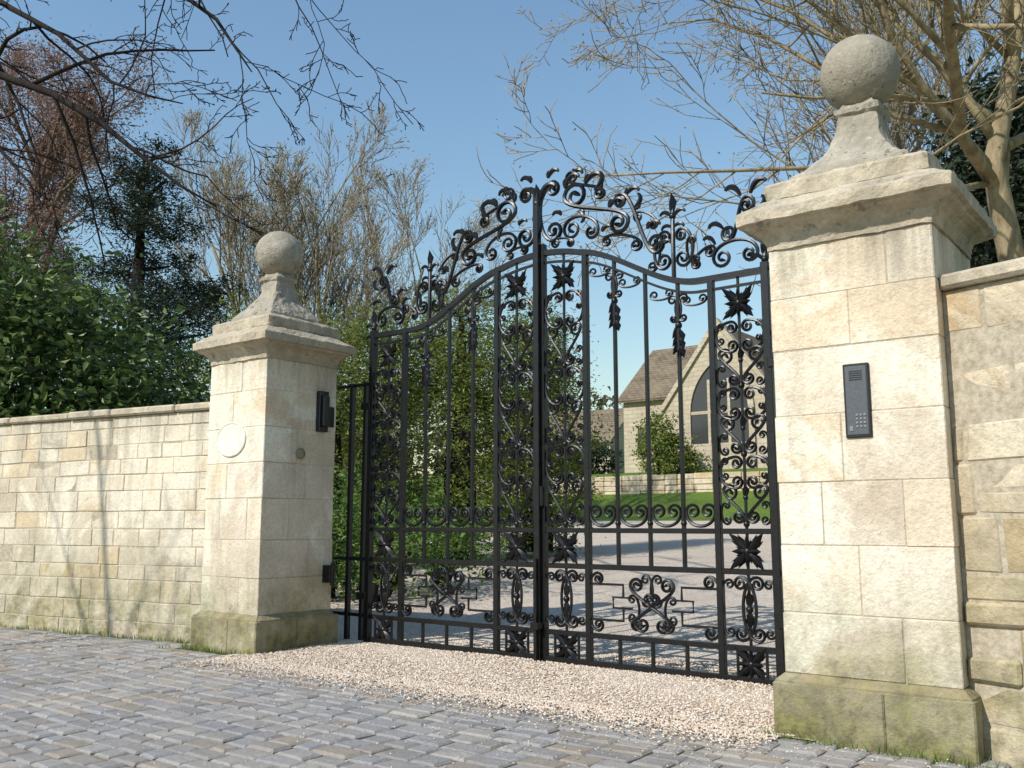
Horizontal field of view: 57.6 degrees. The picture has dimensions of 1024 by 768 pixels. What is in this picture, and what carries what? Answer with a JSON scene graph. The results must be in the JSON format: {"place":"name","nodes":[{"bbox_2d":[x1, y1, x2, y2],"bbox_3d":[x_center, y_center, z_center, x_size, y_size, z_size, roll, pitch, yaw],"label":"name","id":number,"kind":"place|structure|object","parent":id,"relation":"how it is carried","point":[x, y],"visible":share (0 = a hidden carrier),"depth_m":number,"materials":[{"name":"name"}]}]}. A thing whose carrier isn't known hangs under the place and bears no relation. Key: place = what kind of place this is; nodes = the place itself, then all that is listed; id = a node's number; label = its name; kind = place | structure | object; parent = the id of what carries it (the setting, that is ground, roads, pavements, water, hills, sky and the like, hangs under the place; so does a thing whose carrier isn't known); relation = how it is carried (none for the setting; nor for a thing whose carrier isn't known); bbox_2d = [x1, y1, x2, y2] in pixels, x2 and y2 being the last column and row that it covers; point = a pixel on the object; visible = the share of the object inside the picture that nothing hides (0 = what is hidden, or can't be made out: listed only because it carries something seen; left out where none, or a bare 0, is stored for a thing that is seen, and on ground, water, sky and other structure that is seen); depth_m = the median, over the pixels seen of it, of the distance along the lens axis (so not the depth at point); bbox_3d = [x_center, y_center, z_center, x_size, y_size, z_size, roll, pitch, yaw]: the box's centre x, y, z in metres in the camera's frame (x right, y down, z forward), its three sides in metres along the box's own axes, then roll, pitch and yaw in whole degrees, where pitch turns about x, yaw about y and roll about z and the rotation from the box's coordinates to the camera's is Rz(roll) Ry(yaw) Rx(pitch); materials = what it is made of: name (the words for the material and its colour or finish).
{"place":"outdoors","nodes":[
{"label":"outdoors","id":0,"kind":"place"},
{"bbox_2d":[0,521,1001,767],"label":"gravel driveway","id":1,"kind":"structure","parent":0,"point":[727,706],"depth_m":6.71,"materials":[{"name":"beige gravel"}]},
{"bbox_2d":[190,609,337,654],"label":"plinth","id":2,"kind":"structure","parent":1,"relation":"on","point":[226,632],"depth_m":7.28,"materials":[{"name":"stone"}]},
{"bbox_2d":[201,357,336,615],"bbox_3d":[-2.011,0.852,7.759,0.740,2.010,0.740,-6,-11,37],"label":"shaft","id":3,"kind":"object","parent":2,"relation":"on","point":[230,554],"visible":0.94,"depth_m":7.48,"materials":[{"name":"stone"}]},
{"bbox_2d":[216,422,245,456],"bbox_3d":[-2.278,0.451,7.550,0.380,0.280,0.014,-6,-11,37],"label":"oval plaque","id":4,"kind":"object","parent":3,"relation":"attached to","point":[234,432],"visible":1,"depth_m":7.54,"materials":[{"name":"stone"}]},
{"bbox_2d":[296,448,304,458],"bbox_3d":[-1.710,0.564,7.563,0.032,0.090,0.090,-6,-11,37],"label":"stone boss","id":5,"kind":"object","parent":3,"relation":"attached to","point":[300,453],"visible":1,"depth_m":7.55,"materials":[{"name":"stone"}]},
{"bbox_2d":[316,391,333,432],"bbox_3d":[-1.540,0.234,7.793,0.085,0.340,0.190,-6,-11,37],"label":"wall lamp box","id":6,"kind":"object","parent":3,"relation":"attached to","point":[324,415],"visible":1,"depth_m":7.73,"materials":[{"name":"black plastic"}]},
{"bbox_2d":[322,563,335,584],"bbox_3d":[-1.494,1.556,7.636,0.110,0.180,0.070,-6,-11,37],"label":"gate hinge","id":7,"kind":"object","parent":3,"relation":"attached to","point":[328,573],"visible":1,"depth_m":7.60,"materials":[{"name":"black metal"}]},
{"bbox_2d":[332,167,785,685],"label":"wrought iron gate","id":8,"kind":"structure","parent":1,"relation":"on","point":[747,551],"depth_m":6.78,"materials":[{"name":"black metal"}]},
{"bbox_2d":[773,672,984,766],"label":"plinth","id":9,"kind":"structure","parent":1,"relation":"on","point":[872,716],"depth_m":4.10,"materials":[{"name":"stone"}]},
{"bbox_2d":[769,223,969,689],"bbox_3d":[1.847,0.360,4.653,0.785,2.065,0.785,-6,-11,37],"label":"shaft","id":10,"kind":"object","parent":9,"relation":"on","point":[922,581],"visible":0.84,"depth_m":4.31,"materials":[{"name":"stone"}]},
{"bbox_2d":[842,362,872,437],"bbox_3d":[1.619,0.077,4.369,0.120,0.350,0.030,-6,-11,37],"label":"intercom panel","id":11,"kind":"object","parent":10,"relation":"attached to","point":[857,400],"visible":1,"depth_m":4.36,"materials":[{"name":"black plastic"}]},
{"bbox_2d":[0,627,1011,767],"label":"road","id":12,"kind":"structure","parent":0,"point":[32,735],"depth_m":4.54,"materials":[{"name":"stone"}]},
{"bbox_2d":[3,624,1006,767],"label":"grass tufts","id":13,"kind":"object","parent":12,"relation":"on","point":[207,650],"visible":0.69,"depth_m":4.36,"materials":[{"name":"green plant"}]},
{"bbox_2d":[0,0,1023,475],"label":"sky","id":14,"kind":"structure","parent":0,"point":[449,55],"materials":[{"name":"blue"}]},
{"bbox_2d":[342,468,769,555],"bbox_3d":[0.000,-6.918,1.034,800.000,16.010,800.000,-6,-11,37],"label":"ground","id":15,"kind":"structure","parent":0,"point":[667,500],"depth_m":33.26,"materials":[{"name":"green plant"}]},
{"bbox_2d":[0,18,175,412],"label":"copper beech tree","id":16,"kind":"object","parent":15,"relation":"on","point":[56,128],"visible":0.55,"depth_m":32.73,"materials":[{"name":"brown plant"}]},
{"bbox_2d":[0,413,208,639],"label":"mortar joints","id":17,"kind":"object","parent":15,"relation":"on","point":[172,449],"depth_m":8.43,"materials":[{"name":"beige concrete"}]},
{"bbox_2d":[0,410,209,642],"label":"wall stones","id":18,"kind":"object","parent":17,"relation":"attached to","point":[173,500],"depth_m":8.48,"materials":[{"name":"beige stone"}]},
{"bbox_2d":[0,402,209,425],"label":"coping","id":19,"kind":"object","parent":17,"relation":"on","point":[134,411],"visible":0.45,"depth_m":8.59,"materials":[{"name":"stone"}]},
{"bbox_2d":[0,183,210,417],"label":"laurel bush","id":20,"kind":"object","parent":15,"relation":"on","point":[26,330],"visible":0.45,"depth_m":12.67,"materials":[{"name":"green plant"}]},
{"bbox_2d":[11,130,256,413],"bbox_3d":[-8.618,-1.240,21.432,6.219,9.403,7.696,-6,-11,37],"label":"cedar tree","id":21,"kind":"object","parent":15,"relation":"on","point":[144,200],"visible":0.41,"depth_m":21.31,"materials":[{"name":"green plant"}]},
{"bbox_2d":[0,0,423,288],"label":"bare tree","id":22,"kind":"object","parent":15,"relation":"on","point":[26,83],"visible":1,"depth_m":9.51,"materials":[{"name":"brown plant"}]},
{"bbox_2d":[204,357,333,615],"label":"mortar joints","id":23,"kind":"object","parent":15,"relation":"on","point":[268,498],"visible":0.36,"depth_m":7.42,"materials":[{"name":"beige concrete"}]},
{"bbox_2d":[192,324,356,368],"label":"cornice","id":24,"kind":"structure","parent":23,"relation":"on","point":[280,343],"depth_m":7.60,"materials":[{"name":"stone"}]},
{"bbox_2d":[213,313,338,338],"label":"top slab","id":25,"kind":"structure","parent":24,"relation":"on","point":[284,322],"depth_m":7.67,"materials":[{"name":"stone"}]},
{"bbox_2d":[232,271,320,323],"bbox_3d":[-2.010,-0.732,7.999,0.555,0.471,0.553,-6,-11,37],"label":"pyramid neck","id":26,"kind":"object","parent":25,"relation":"on","point":[278,294],"visible":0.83,"depth_m":7.89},
{"bbox_2d":[255,231,302,274],"bbox_3d":[-2.011,-1.116,8.054,0.404,0.404,0.403,-6,-11,37],"label":"ball finial","id":27,"kind":"object","parent":26,"relation":"on","point":[280,251],"visible":0.83,"depth_m":7.91,"materials":[{"name":"stone"}]},
{"bbox_2d":[162,276,379,508],"bbox_3d":[-4.701,0.616,18.059,4.070,5.639,4.173,4,-9,-22],"label":"yew tree","id":28,"kind":"object","parent":15,"relation":"on","point":[235,313],"visible":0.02,"depth_m":17.85,"materials":[{"name":"green plant"}]},
{"bbox_2d":[85,98,517,467],"bbox_3d":[-5.767,-1.987,28.216,9.206,12.558,10.772,-4,-10,27],"label":"bare tree","id":29,"kind":"object","parent":15,"relation":"on","point":[316,271],"visible":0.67,"depth_m":26.42,"materials":[{"name":"brown plant"}]},
{"bbox_2d":[10,370,622,482],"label":"distant trees","id":30,"kind":"object","parent":15,"relation":"on","point":[602,401],"visible":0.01,"depth_m":124.13,"materials":[{"name":"green plant"}]},
{"bbox_2d":[322,294,444,572],"bbox_3d":[-3.043,0.745,15.063,3.618,4.659,3.989,-4,-9,23],"label":"yew tree","id":31,"kind":"object","parent":15,"relation":"on","point":[359,341],"visible":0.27,"depth_m":15.16,"materials":[{"name":"green plant"}]},
{"bbox_2d":[331,456,522,603],"bbox_3d":[-1.625,1.768,11.537,3.420,2.034,3.741,-6,-11,37],"label":"shrub","id":32,"kind":"object","parent":15,"relation":"on","point":[436,550],"visible":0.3,"depth_m":11.03,"materials":[{"name":"green plant"}]},
{"bbox_2d":[367,273,571,570],"bbox_3d":[-0.798,0.505,16.131,3.634,5.275,4.074,-6,-11,37],"label":"yew tree","id":33,"kind":"object","parent":15,"relation":"on","point":[460,452],"visible":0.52,"depth_m":15.65,"materials":[{"name":"green plant"}]},
{"bbox_2d":[441,279,623,559],"bbox_3d":[0.435,0.581,17.098,3.174,5.221,3.249,-2,-9,15],"label":"yew tree","id":34,"kind":"object","parent":15,"relation":"on","point":[556,391],"visible":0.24,"depth_m":16.71,"materials":[{"name":"green plant"}]},
{"bbox_2d":[527,408,624,473],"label":"stone cottage","id":35,"kind":"structure","parent":15,"relation":"on","point":[609,416],"depth_m":59.98,"materials":[{"name":"stone"}]},
{"bbox_2d":[528,433,624,474],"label":"hedge","id":36,"kind":"object","parent":15,"relation":"on","point":[603,451],"visible":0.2,"depth_m":51.45,"materials":[{"name":"green plant"}]},
{"bbox_2d":[476,471,768,495],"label":"garden retaining wall","id":37,"kind":"structure","parent":15,"relation":"on","point":[696,482],"depth_m":34.53,"materials":[{"name":"stone"}]},
{"bbox_2d":[626,400,712,474],"bbox_3d":[6.414,2.305,38.203,3.617,3.102,2.895,2,-9,-13],"label":"garden bush","id":38,"kind":"object","parent":15,"relation":"on","point":[668,443],"visible":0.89,"depth_m":37.75,"materials":[{"name":"green plant"}]},
{"bbox_2d":[618,318,767,472],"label":"stone chapel","id":39,"kind":"structure","parent":15,"relation":"on","point":[663,373],"depth_m":39.74,"materials":[{"name":"stone"}]},
{"bbox_2d":[638,359,748,453],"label":"windows","id":40,"kind":"structure","parent":39,"relation":"in","point":[699,423],"depth_m":39.26,"materials":[{"name":"grey glass"}]},
{"bbox_2d":[460,0,1023,291],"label":"bare tree","id":41,"kind":"object","parent":15,"relation":"on","point":[991,165],"visible":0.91,"depth_m":12.26,"materials":[{"name":"brown plant"}]},
{"bbox_2d":[771,223,963,689],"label":"mortar joints","id":42,"kind":"object","parent":15,"relation":"on","point":[842,444],"visible":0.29,"depth_m":4.37,"materials":[{"name":"beige concrete"}]},
{"bbox_2d":[735,167,996,259],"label":"cornice","id":43,"kind":"structure","parent":42,"relation":"on","point":[945,203],"depth_m":4.45,"materials":[{"name":"stone"}]},
{"bbox_2d":[765,150,944,201],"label":"top slab","id":44,"kind":"structure","parent":43,"relation":"on","point":[889,166],"depth_m":4.50,"materials":[{"name":"stone"}]},
{"bbox_2d":[792,96,909,178],"bbox_3d":[1.848,-1.253,4.895,0.603,0.473,0.596,-6,-11,37],"label":"pyramid neck","id":45,"kind":"object","parent":44,"relation":"on","point":[863,133],"visible":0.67,"depth_m":4.78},
{"bbox_2d":[820,34,900,109],"bbox_3d":[1.849,-1.643,4.953,0.404,0.406,0.402,-6,-11,37],"label":"ball finial","id":46,"kind":"object","parent":45,"relation":"on","point":[857,68],"visible":0.83,"depth_m":4.81,"materials":[{"name":"stone"}]},
{"bbox_2d":[726,0,1023,202],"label":"bare tree","id":47,"kind":"object","parent":15,"relation":"on","point":[898,130],"visible":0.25,"depth_m":21.43,"materials":[{"name":"brown plant"}]},
{"bbox_2d":[913,52,1023,268],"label":"holly tree","id":48,"kind":"object","parent":15,"relation":"on","point":[984,253],"visible":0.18,"depth_m":16.21,"materials":[{"name":"green plant"}]},
{"bbox_2d":[942,277,1023,730],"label":"stone wall","id":49,"kind":"structure","parent":15,"relation":"on","point":[996,342],"depth_m":4.04,"materials":[{"name":"beige stone"}]},
{"bbox_2d":[938,257,1023,290],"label":"coping","id":50,"kind":"object","parent":49,"relation":"on","point":[1003,270],"visible":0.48,"depth_m":4.12,"materials":[{"name":"stone"}]},
{"bbox_2d":[945,275,1023,767],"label":"wall stones","id":51,"kind":"object","parent":49,"relation":"attached to","point":[980,547],"depth_m":4.02,"materials":[{"name":"beige stone"}]}
]}

